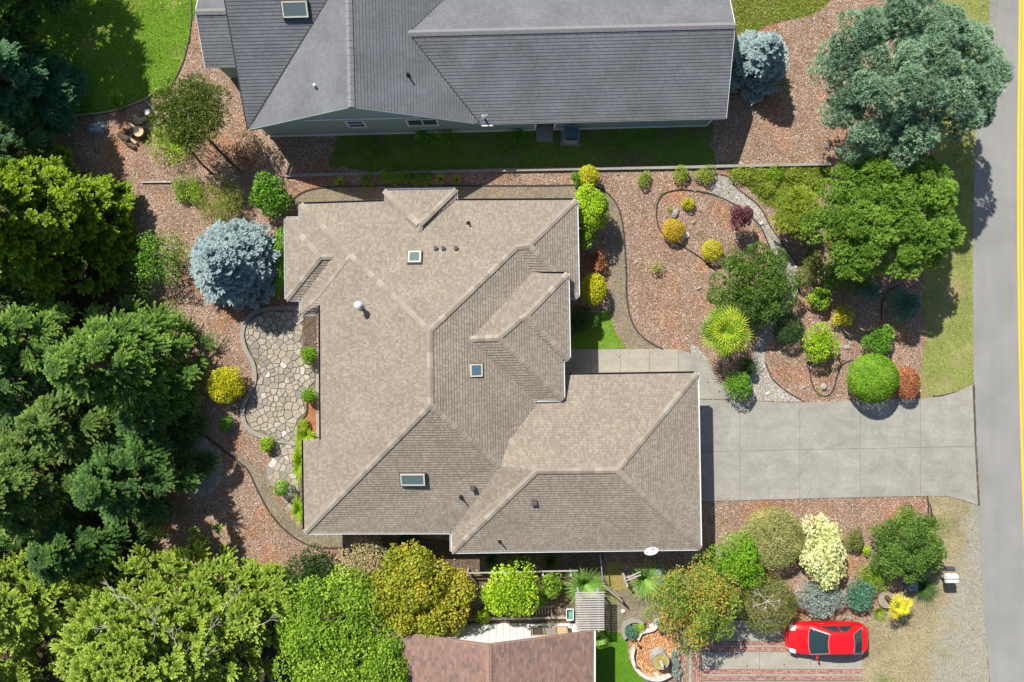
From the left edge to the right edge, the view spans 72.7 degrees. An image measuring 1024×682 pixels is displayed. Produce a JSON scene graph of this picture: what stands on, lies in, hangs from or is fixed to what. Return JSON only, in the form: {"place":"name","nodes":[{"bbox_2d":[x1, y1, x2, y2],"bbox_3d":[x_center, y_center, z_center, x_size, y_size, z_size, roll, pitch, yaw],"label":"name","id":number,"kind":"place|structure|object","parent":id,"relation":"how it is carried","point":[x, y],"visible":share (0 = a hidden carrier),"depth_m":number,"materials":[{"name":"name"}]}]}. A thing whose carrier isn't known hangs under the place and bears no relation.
{"place":"outdoors","nodes":[
{"label":"outdoors","id":0,"kind":"place"},
{"bbox_2d":[1,0,196,124],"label":"back lawn","id":1,"kind":"structure","parent":0,"point":[168,24],"depth_m":39.98,"materials":[{"name":"plant"}]},
{"bbox_2d":[0,0,56,84],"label":"conifer tree","id":2,"kind":"object","parent":1,"relation":"on","point":[11,27],"visible":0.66,"depth_m":37.29,"materials":[{"name":"green plant"}]},
{"bbox_2d":[0,0,80,34],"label":"conifer tree","id":3,"kind":"object","parent":1,"relation":"on","point":[33,16],"visible":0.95,"depth_m":37.24,"materials":[{"name":"green plant"}]},
{"bbox_2d":[0,35,90,151],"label":"conifer tree","id":4,"kind":"object","parent":1,"relation":"on","point":[58,94],"visible":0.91,"depth_m":38.14,"materials":[{"name":"green plant"}]},
{"bbox_2d":[177,436,223,498],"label":"patio","id":5,"kind":"structure","parent":0,"point":[204,443],"depth_m":39.97,"materials":[{"name":"grey stone"}]},
{"bbox_2d":[201,417,347,546],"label":"back path","id":6,"kind":"structure","parent":0,"point":[270,499],"depth_m":39.97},
{"bbox_2d":[291,186,659,348],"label":"garden path","id":7,"kind":"structure","parent":0,"point":[628,334],"depth_m":39.97,"materials":[{"name":"beige gravel"}]},
{"bbox_2d":[41,0,936,681],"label":"mulch bed","id":8,"kind":"object","parent":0,"point":[623,188],"visible":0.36,"depth_m":39.99,"materials":[{"name":"brown wood"}]},
{"bbox_2d":[23,497,159,585],"bbox_3d":[-23.220,10.637,36.977,6.248,6.261,6.215,0,90,0],"label":"fir tree","id":9,"kind":"object","parent":8,"relation":"on","point":[54,561],"visible":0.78,"depth_m":36.66,"materials":[{"name":"green plant"}]},
{"bbox_2d":[42,294,222,427],"bbox_3d":[-20.890,0.914,35.683,8.846,8.653,7.350,20,90,0],"label":"fir tree","id":10,"kind":"object","parent":8,"relation":"on","point":[119,343],"visible":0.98,"depth_m":35.97,"materials":[{"name":"green plant"}]},
{"bbox_2d":[113,256,162,306],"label":"shrub","id":11,"kind":"object","parent":8,"relation":"on","point":[140,284],"visible":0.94,"depth_m":38.72,"materials":[{"name":"green plant"}]},
{"bbox_2d":[67,427,221,538],"bbox_3d":[-20.276,7.220,36.138,6.140,7.736,6.252,38,90,0],"label":"fir tree","id":12,"kind":"object","parent":8,"relation":"on","point":[98,485],"visible":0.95,"depth_m":36.21,"materials":[{"name":"green plant"}]},
{"bbox_2d":[129,229,192,285],"bbox_3d":[-19.437,-4.646,38.916,3.254,2.196,3.294,27,90,0],"label":"shrub","id":13,"kind":"object","parent":8,"relation":"on","point":[166,256],"visible":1,"depth_m":38.44,"materials":[{"name":"green plant"}]},
{"bbox_2d":[111,390,211,460],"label":"fir tree","id":14,"kind":"object","parent":8,"relation":"on","point":[134,426],"visible":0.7,"depth_m":36.98,"materials":[{"name":"green plant"}]},
{"bbox_2d":[144,120,196,167],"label":"ground shrub","id":15,"kind":"object","parent":8,"relation":"on","point":[162,143],"visible":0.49,"depth_m":39.33,"materials":[{"name":"green plant"}]},
{"bbox_2d":[171,174,205,205],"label":"ground cover plant","id":16,"kind":"object","parent":8,"relation":"on","point":[192,185],"visible":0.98,"depth_m":39.63,"materials":[{"name":"green plant"}]},
{"bbox_2d":[183,131,240,175],"bbox_3d":[-16.891,-10.309,38.764,1.475,2.603,2.608,-38,90,0],"label":"bare trunk","id":17,"kind":"object","parent":8,"relation":"on","point":[222,154],"visible":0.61,"depth_m":39.07,"materials":[{"name":"wood"}]},
{"bbox_2d":[148,71,232,153],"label":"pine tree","id":18,"kind":"object","parent":17,"relation":"on","point":[200,118],"visible":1,"depth_m":36.49,"materials":[{"name":"green plant"}]},
{"bbox_2d":[196,173,245,226],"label":"shrub","id":19,"kind":"object","parent":8,"relation":"on","point":[222,203],"visible":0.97,"depth_m":39.05,"materials":[{"name":"green plant"}]},
{"bbox_2d":[204,365,245,403],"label":"shrub","id":20,"kind":"object","parent":8,"relation":"on","point":[222,386],"visible":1,"depth_m":38.83,"materials":[{"name":"yellow plant"}]},
{"bbox_2d":[187,217,283,311],"bbox_3d":[-15.394,-4.301,37.841,5.596,4.346,5.353,0,90,0],"label":"blue spruce","id":21,"kind":"object","parent":8,"relation":"on","point":[232,263],"visible":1,"depth_m":37.53,"materials":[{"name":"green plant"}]},
{"bbox_2d":[214,557,300,647],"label":"yew tree","id":22,"kind":"object","parent":8,"relation":"on","point":[243,623],"visible":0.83,"depth_m":37.83,"materials":[{"name":"green plant"}]},
{"bbox_2d":[248,170,292,219],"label":"shrub","id":23,"kind":"object","parent":8,"relation":"on","point":[265,193],"visible":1,"depth_m":38.46,"materials":[{"name":"green plant"}]},
{"bbox_2d":[272,225,283,299],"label":"shrub","id":24,"kind":"object","parent":8,"relation":"on","point":[278,245],"visible":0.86,"depth_m":39.05,"materials":[{"name":"green plant"}]},
{"bbox_2d":[245,310,315,512],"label":"flagstone patio","id":25,"kind":"structure","parent":8,"relation":"on","point":[270,393],"depth_m":39.95,"materials":[{"name":"beige stone"}]},
{"bbox_2d":[240,306,298,437],"bbox_3d":[-14.510,1.468,39.935,3.122,0.130,7.904,15,90,0],"label":"patio border","id":26,"kind":"object","parent":25,"relation":"on","point":[248,317],"visible":0.97,"depth_m":39.87,"materials":[{"name":"grey concrete"}]},
{"bbox_2d":[284,542,336,597],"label":"rhododendron","id":27,"kind":"object","parent":8,"relation":"on","point":[311,566],"visible":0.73,"depth_m":38.41,"materials":[{"name":"green plant"}]},
{"bbox_2d":[359,633,409,681],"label":"leafy tree","id":28,"kind":"object","parent":8,"relation":"on","point":[389,675],"visible":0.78,"depth_m":36.65,"materials":[{"name":"green plant"}]},
{"bbox_2d":[289,184,662,349],"bbox_3d":[-0.764,-7.058,39.965,22.973,0.070,7.440,21,90,0],"label":"path edging","id":29,"kind":"object","parent":8,"relation":"on","point":[510,185],"visible":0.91,"depth_m":39.93,"materials":[{"name":"grey concrete"}]},
{"bbox_2d":[362,534,604,631],"bbox_3d":[-1.631,13.984,39.984,13.984,0.001,5.795,0,90,0],"label":"soil bed","id":30,"kind":"object","parent":8,"relation":"on","point":[476,559],"visible":0.1,"depth_m":39.98,"materials":[{"name":"brown soil"}]},
{"bbox_2d":[334,534,395,585],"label":"shrub","id":31,"kind":"object","parent":30,"relation":"on","point":[370,556],"visible":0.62,"depth_m":38.24,"materials":[{"name":"beige plant"}]},
{"bbox_2d":[368,539,477,637],"bbox_3d":[-4.981,14.004,37.982,6.094,4.052,5.469,32,90,0],"label":"maple tree","id":32,"kind":"object","parent":30,"relation":"on","point":[431,596],"visible":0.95,"depth_m":36.99,"materials":[{"name":"yellow plant"}]},
{"bbox_2d":[479,556,539,618],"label":"tree","id":33,"kind":"object","parent":30,"relation":"on","point":[507,594],"visible":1,"depth_m":37.60,"materials":[{"name":"green plant"}]},
{"bbox_2d":[536,572,562,599],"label":"shrub","id":34,"kind":"object","parent":30,"relation":"on","point":[551,583],"visible":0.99,"depth_m":38.74,"materials":[{"name":"green plant"}]},
{"bbox_2d":[561,567,612,607],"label":"strappy plant","id":35,"kind":"object","parent":30,"relation":"on","point":[590,584],"visible":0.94,"depth_m":39.08,"materials":[{"name":"green plant"}]},
{"bbox_2d":[575,587,603,631],"bbox_3d":[4.280,14.902,39.110,1.594,1.780,2.233,0,90,0],"label":"slatted pergola","id":36,"kind":"object","parent":30,"relation":"on","point":[597,625],"visible":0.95,"depth_m":38.22,"materials":[{"name":"white wood"}]},
{"bbox_2d":[2,1,985,681],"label":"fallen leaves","id":37,"kind":"object","parent":8,"relation":"on","point":[582,303],"visible":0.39,"depth_m":39.94,"materials":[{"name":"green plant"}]},
{"bbox_2d":[82,18,928,676],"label":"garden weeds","id":38,"kind":"object","parent":8,"relation":"on","point":[580,246],"visible":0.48,"depth_m":39.97,"materials":[{"name":"green plant"}]},
{"bbox_2d":[285,162,830,176],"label":"boundary curb","id":39,"kind":"structure","parent":8,"relation":"on","point":[555,169],"depth_m":39.84,"materials":[{"name":"grey concrete"}]},
{"bbox_2d":[570,303,598,334],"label":"shrub","id":40,"kind":"object","parent":8,"relation":"on","point":[578,321],"visible":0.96,"depth_m":38.97,"materials":[{"name":"green plant"}]},
{"bbox_2d":[573,182,610,233],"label":"tree","id":41,"kind":"object","parent":8,"relation":"on","point":[594,201],"visible":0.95,"depth_m":37.78,"materials":[{"name":"green plant"}]},
{"bbox_2d":[580,272,607,305],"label":"shrub","id":42,"kind":"object","parent":8,"relation":"on","point":[599,295],"visible":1,"depth_m":38.70,"materials":[{"name":"yellow plant"}]},
{"bbox_2d":[594,630,645,681],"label":"turf","id":43,"kind":"structure","parent":8,"relation":"on","point":[613,654],"depth_m":39.97,"materials":[{"name":"green plant"}]},
{"bbox_2d":[605,572,654,630],"bbox_3d":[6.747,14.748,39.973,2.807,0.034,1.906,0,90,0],"label":"paver path","id":44,"kind":"structure","parent":8,"relation":"on","point":[627,603],"depth_m":39.96,"materials":[{"name":"beige stone"}]},
{"bbox_2d":[628,560,665,603],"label":"strappy plant","id":45,"kind":"object","parent":8,"relation":"on","point":[646,575],"visible":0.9,"depth_m":39.27,"materials":[{"name":"green plant"}]},
{"bbox_2d":[629,626,682,675],"bbox_3d":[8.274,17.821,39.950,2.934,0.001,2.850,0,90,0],"label":"orange chip bed","id":46,"kind":"object","parent":8,"relation":"on","point":[666,670],"visible":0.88,"depth_m":39.95,"materials":[{"name":"brown wood"}]},
{"bbox_2d":[645,548,742,658],"bbox_3d":[10.024,14.182,37.974,5.654,4.071,4.983,-31,90,0],"label":"rowan tree","id":47,"kind":"object","parent":8,"relation":"on","point":[712,623],"visible":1,"depth_m":36.98,"materials":[{"name":"green plant"}]},
{"bbox_2d":[696,302,754,358],"bbox_3d":[11.588,-0.512,38.450,3.165,3.099,3.076,32,90,0],"label":"plant","id":48,"kind":"object","parent":8,"relation":"on","point":[732,333],"visible":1,"depth_m":37.24,"materials":[{"name":"green plant"}]},
{"bbox_2d":[703,530,764,591],"bbox_3d":[12.254,12.159,38.684,3.403,2.681,3.417,0,90,0],"label":"shrub","id":49,"kind":"object","parent":8,"relation":"on","point":[734,560],"visible":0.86,"depth_m":37.99,"materials":[{"name":"green plant"}]},
{"bbox_2d":[721,370,752,401],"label":"shrub","id":50,"kind":"object","parent":8,"relation":"on","point":[744,382],"visible":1,"depth_m":38.92,"materials":[{"name":"green plant"}]},
{"bbox_2d":[729,204,752,230],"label":"purple maple","id":51,"kind":"object","parent":8,"relation":"on","point":[741,216],"visible":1,"depth_m":38.34,"materials":[{"name":"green plant"}]},
{"bbox_2d":[705,241,801,329],"bbox_3d":[13.321,-3.091,38.439,4.914,3.142,4.791,23,90,0],"label":"pine shrub","id":52,"kind":"object","parent":8,"relation":"on","point":[772,286],"visible":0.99,"depth_m":37.75,"materials":[{"name":"green plant"}]},
{"bbox_2d":[729,29,789,105],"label":"blue spruce","id":53,"kind":"object","parent":8,"relation":"on","point":[758,59],"visible":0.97,"depth_m":38.10,"materials":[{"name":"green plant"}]},
{"bbox_2d":[737,571,799,635],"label":"weeping tree","id":54,"kind":"object","parent":8,"relation":"on","point":[778,626],"visible":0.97,"depth_m":38.28,"materials":[{"name":"green plant"}]},
{"bbox_2d":[741,506,805,569],"bbox_3d":[14.646,11.041,38.970,3.566,2.106,3.583,0,90,0],"label":"shrub","id":55,"kind":"object","parent":8,"relation":"on","point":[794,556],"visible":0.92,"depth_m":38.32,"materials":[{"name":"green plant"}]},
{"bbox_2d":[727,166,832,206],"bbox_3d":[15.486,-8.836,39.988,6.064,0.001,2.629,0,90,0],"label":"ground cover","id":56,"kind":"object","parent":8,"relation":"on","point":[762,203],"visible":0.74,"depth_m":39.99,"materials":[{"name":"green plant"}]},
{"bbox_2d":[731,0,831,36],"bbox_3d":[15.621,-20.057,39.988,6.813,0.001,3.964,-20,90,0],"label":"weedy patch","id":57,"kind":"object","parent":8,"relation":"on","point":[755,3],"visible":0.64,"depth_m":39.99,"materials":[{"name":"green plant"}]},
{"bbox_2d":[771,312,805,346],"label":"shrub","id":58,"kind":"object","parent":8,"relation":"on","point":[785,330],"visible":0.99,"depth_m":38.90,"materials":[{"name":"green plant"}]},
{"bbox_2d":[768,183,823,240],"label":"shrub","id":59,"kind":"object","parent":8,"relation":"on","point":[802,202],"visible":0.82,"depth_m":37.88,"materials":[{"name":"green plant"}]},
{"bbox_2d":[786,578,846,618],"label":"shrub","id":60,"kind":"object","parent":8,"relation":"on","point":[815,604],"visible":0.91,"depth_m":39.07,"materials":[{"name":"grey plant"}]},
{"bbox_2d":[805,287,831,310],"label":"shrub","id":61,"kind":"object","parent":8,"relation":"on","point":[821,297],"visible":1,"depth_m":39.23,"materials":[{"name":"green plant"}]},
{"bbox_2d":[793,512,847,591],"bbox_3d":[17.306,11.618,38.897,3.062,2.224,4.164,-33,90,0],"label":"shrub","id":62,"kind":"object","parent":8,"relation":"on","point":[822,554],"visible":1,"depth_m":38.39,"materials":[{"name":"beige plant"}]},
{"bbox_2d":[802,322,841,363],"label":"shrub","id":63,"kind":"object","parent":8,"relation":"on","point":[817,345],"visible":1,"depth_m":38.78,"materials":[{"name":"green plant"}]},
{"bbox_2d":[844,578,876,611],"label":"shrub","id":64,"kind":"object","parent":8,"relation":"on","point":[857,598],"visible":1,"depth_m":39.15,"materials":[{"name":"green plant"}]},
{"bbox_2d":[853,559,891,592],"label":"shrub","id":65,"kind":"object","parent":8,"relation":"on","point":[871,575],"visible":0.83,"depth_m":39.48,"materials":[{"name":"green plant"}]},
{"bbox_2d":[846,353,900,402],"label":"clipped shrub","id":66,"kind":"object","parent":8,"relation":"on","point":[888,394],"visible":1,"depth_m":38.24,"materials":[{"name":"green plant"}]},
{"bbox_2d":[860,324,894,354],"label":"shrub","id":67,"kind":"object","parent":8,"relation":"on","point":[877,341],"visible":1,"depth_m":38.97,"materials":[{"name":"green plant"}]},
{"bbox_2d":[800,149,965,281],"bbox_3d":[19.227,-6.559,37.057,8.680,5.906,7.130,0,90,0],"label":"leafy tree","id":68,"kind":"object","parent":8,"relation":"on","point":[929,241],"visible":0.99,"depth_m":35.15,"materials":[{"name":"green plant"}]},
{"bbox_2d":[887,288,920,321],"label":"shrub","id":69,"kind":"object","parent":8,"relation":"on","point":[902,303],"visible":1,"depth_m":38.93,"materials":[{"name":"green plant"}]},
{"bbox_2d":[867,503,947,585],"bbox_3d":[21.822,11.267,38.587,4.198,2.852,4.550,0,90,0],"label":"shrub","id":70,"kind":"object","parent":8,"relation":"on","point":[929,558],"visible":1,"depth_m":37.87,"materials":[{"name":"green plant"}]},
{"bbox_2d":[896,366,920,399],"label":"clipped shrub","id":71,"kind":"object","parent":8,"relation":"on","point":[912,392],"visible":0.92,"depth_m":38.94,"materials":[{"name":"orange plant"}]},
{"bbox_2d":[806,0,1015,170],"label":"pine tree","id":72,"kind":"object","parent":8,"relation":"on","point":[927,38],"visible":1,"depth_m":33.56,"materials":[{"name":"green plant"}]},
{"bbox_2d":[284,188,701,553],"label":"tan house","id":73,"kind":"structure","parent":0,"point":[462,409],"depth_m":36.20,"materials":[{"name":"beige"}]},
{"bbox_2d":[0,33,989,681],"bbox_3d":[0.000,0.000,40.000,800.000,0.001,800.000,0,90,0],"label":"ground","id":74,"kind":"structure","parent":0,"point":[86,301],"depth_m":40.00,"materials":[{"name":"brown soil"}]},
{"bbox_2d":[0,530,38,590],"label":"conifer tree","id":75,"kind":"object","parent":74,"relation":"on","point":[8,544],"visible":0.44,"depth_m":38.95,"materials":[{"name":"green plant"}]},
{"bbox_2d":[0,596,44,681],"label":"yew tree","id":76,"kind":"object","parent":74,"relation":"on","point":[31,660],"visible":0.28,"depth_m":38.17,"materials":[{"name":"green plant"}]},
{"bbox_2d":[0,643,57,681],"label":"conifer tree","id":77,"kind":"object","parent":74,"relation":"on","point":[18,672],"visible":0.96,"depth_m":37.24,"materials":[{"name":"green plant"}]},
{"bbox_2d":[0,279,57,318],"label":"conifer tree","id":78,"kind":"object","parent":74,"relation":"on","point":[8,290],"visible":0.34,"depth_m":37.89,"materials":[{"name":"green plant"}]},
{"bbox_2d":[0,116,60,161],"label":"conifer tree","id":79,"kind":"object","parent":74,"relation":"on","point":[36,138],"visible":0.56,"depth_m":37.86,"materials":[{"name":"green plant"}]},
{"bbox_2d":[0,309,89,434],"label":"conifer tree","id":80,"kind":"object","parent":74,"relation":"on","point":[11,375],"visible":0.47,"depth_m":37.15,"materials":[{"name":"green plant"}]},
{"bbox_2d":[0,542,92,655],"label":"yew tree","id":81,"kind":"object","parent":74,"relation":"on","point":[24,590],"visible":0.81,"depth_m":36.45,"materials":[{"name":"green plant"}]},
{"bbox_2d":[0,293,106,384],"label":"fir tree","id":82,"kind":"object","parent":74,"relation":"on","point":[47,328],"visible":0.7,"depth_m":36.43,"materials":[{"name":"green plant"}]},
{"bbox_2d":[0,400,121,544],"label":"fir tree","id":83,"kind":"object","parent":74,"relation":"on","point":[19,482],"visible":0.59,"depth_m":36.06,"materials":[{"name":"green plant"}]},
{"bbox_2d":[12,378,127,464],"bbox_3d":[-23.183,4.367,36.621,5.360,6.781,5.504,20,90,0],"label":"fir tree","id":84,"kind":"object","parent":74,"relation":"on","point":[57,434],"visible":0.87,"depth_m":36.34,"materials":[{"name":"green plant"}]},
{"bbox_2d":[0,141,152,308],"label":"cedar tree","id":85,"kind":"object","parent":74,"relation":"on","point":[54,199],"visible":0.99,"depth_m":36.63,"materials":[{"name":"green plant"}]},
{"bbox_2d":[45,523,288,681],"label":"yew tree","id":86,"kind":"object","parent":74,"relation":"on","point":[140,657],"visible":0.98,"depth_m":36.17,"materials":[{"name":"green plant"}]},
{"bbox_2d":[271,562,400,681],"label":"leafy tree","id":87,"kind":"object","parent":74,"relation":"on","point":[318,668],"visible":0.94,"depth_m":36.98,"materials":[{"name":"green plant"}]},
{"bbox_2d":[195,0,735,136],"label":"gray house","id":88,"kind":"structure","parent":74,"relation":"on","point":[296,68],"depth_m":36.18,"materials":[{"name":"grey"}]},
{"bbox_2d":[386,623,595,681],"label":"brown house","id":89,"kind":"structure","parent":74,"relation":"on","point":[519,652],"depth_m":36.68,"materials":[{"name":"brown"}]},
{"bbox_2d":[329,122,716,171],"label":"side lawn","id":90,"kind":"structure","parent":0,"point":[627,133],"depth_m":39.99,"materials":[{"name":"green plant"}]},
{"bbox_2d":[570,308,625,348],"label":"lawn","id":91,"kind":"structure","parent":0,"point":[593,337],"depth_m":39.98,"materials":[{"name":"plant"}]},
{"bbox_2d":[607,561,626,589],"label":"garden path","id":92,"kind":"structure","parent":0,"point":[614,575],"depth_m":39.95,"materials":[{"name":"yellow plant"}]},
{"bbox_2d":[565,349,743,398],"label":"front walk","id":93,"kind":"structure","parent":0,"point":[633,360],"depth_m":39.96,"materials":[{"name":"concrete"}]},
{"bbox_2d":[710,175,802,401],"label":"gravel path","id":94,"kind":"structure","parent":0,"point":[756,210],"depth_m":39.98,"materials":[{"name":"grey gravel"}]},
{"bbox_2d":[687,619,862,681],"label":"neighbour driveway","id":95,"kind":"structure","parent":0,"point":[750,646],"depth_m":39.95,"materials":[{"name":"concrete"}]},
{"bbox_2d":[785,619,868,659],"bbox_3d":[17.830,16.816,39.276,4.570,1.442,2.076,-1,90,0],"label":"red car","id":96,"kind":"object","parent":95,"relation":"on","point":[844,637],"visible":0.98,"depth_m":38.95,"materials":[{"name":"red paint"}]},
{"bbox_2d":[700,384,977,504],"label":"driveway","id":97,"kind":"structure","parent":0,"point":[755,450],"depth_m":39.95,"materials":[{"name":"concrete"}]},
{"bbox_2d":[862,496,989,681],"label":"verge","id":98,"kind":"structure","parent":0,"point":[934,658],"depth_m":39.99,"materials":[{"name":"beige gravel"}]},
{"bbox_2d":[919,0,997,397],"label":"road verge","id":99,"kind":"structure","parent":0,"point":[946,379],"depth_m":39.98,"materials":[{"name":"green plant"}]},
{"bbox_2d":[973,0,1023,681],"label":"road","id":100,"kind":"structure","parent":0,"point":[996,365],"depth_m":39.97,"materials":[{"name":"grey asphalt"}]},
{"bbox_2d":[1017,0,1023,526],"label":"road line","id":101,"kind":"object","parent":100,"relation":"on","point":[1020,207],"visible":1,"depth_m":39.96,"materials":[{"name":"yellow paint"}]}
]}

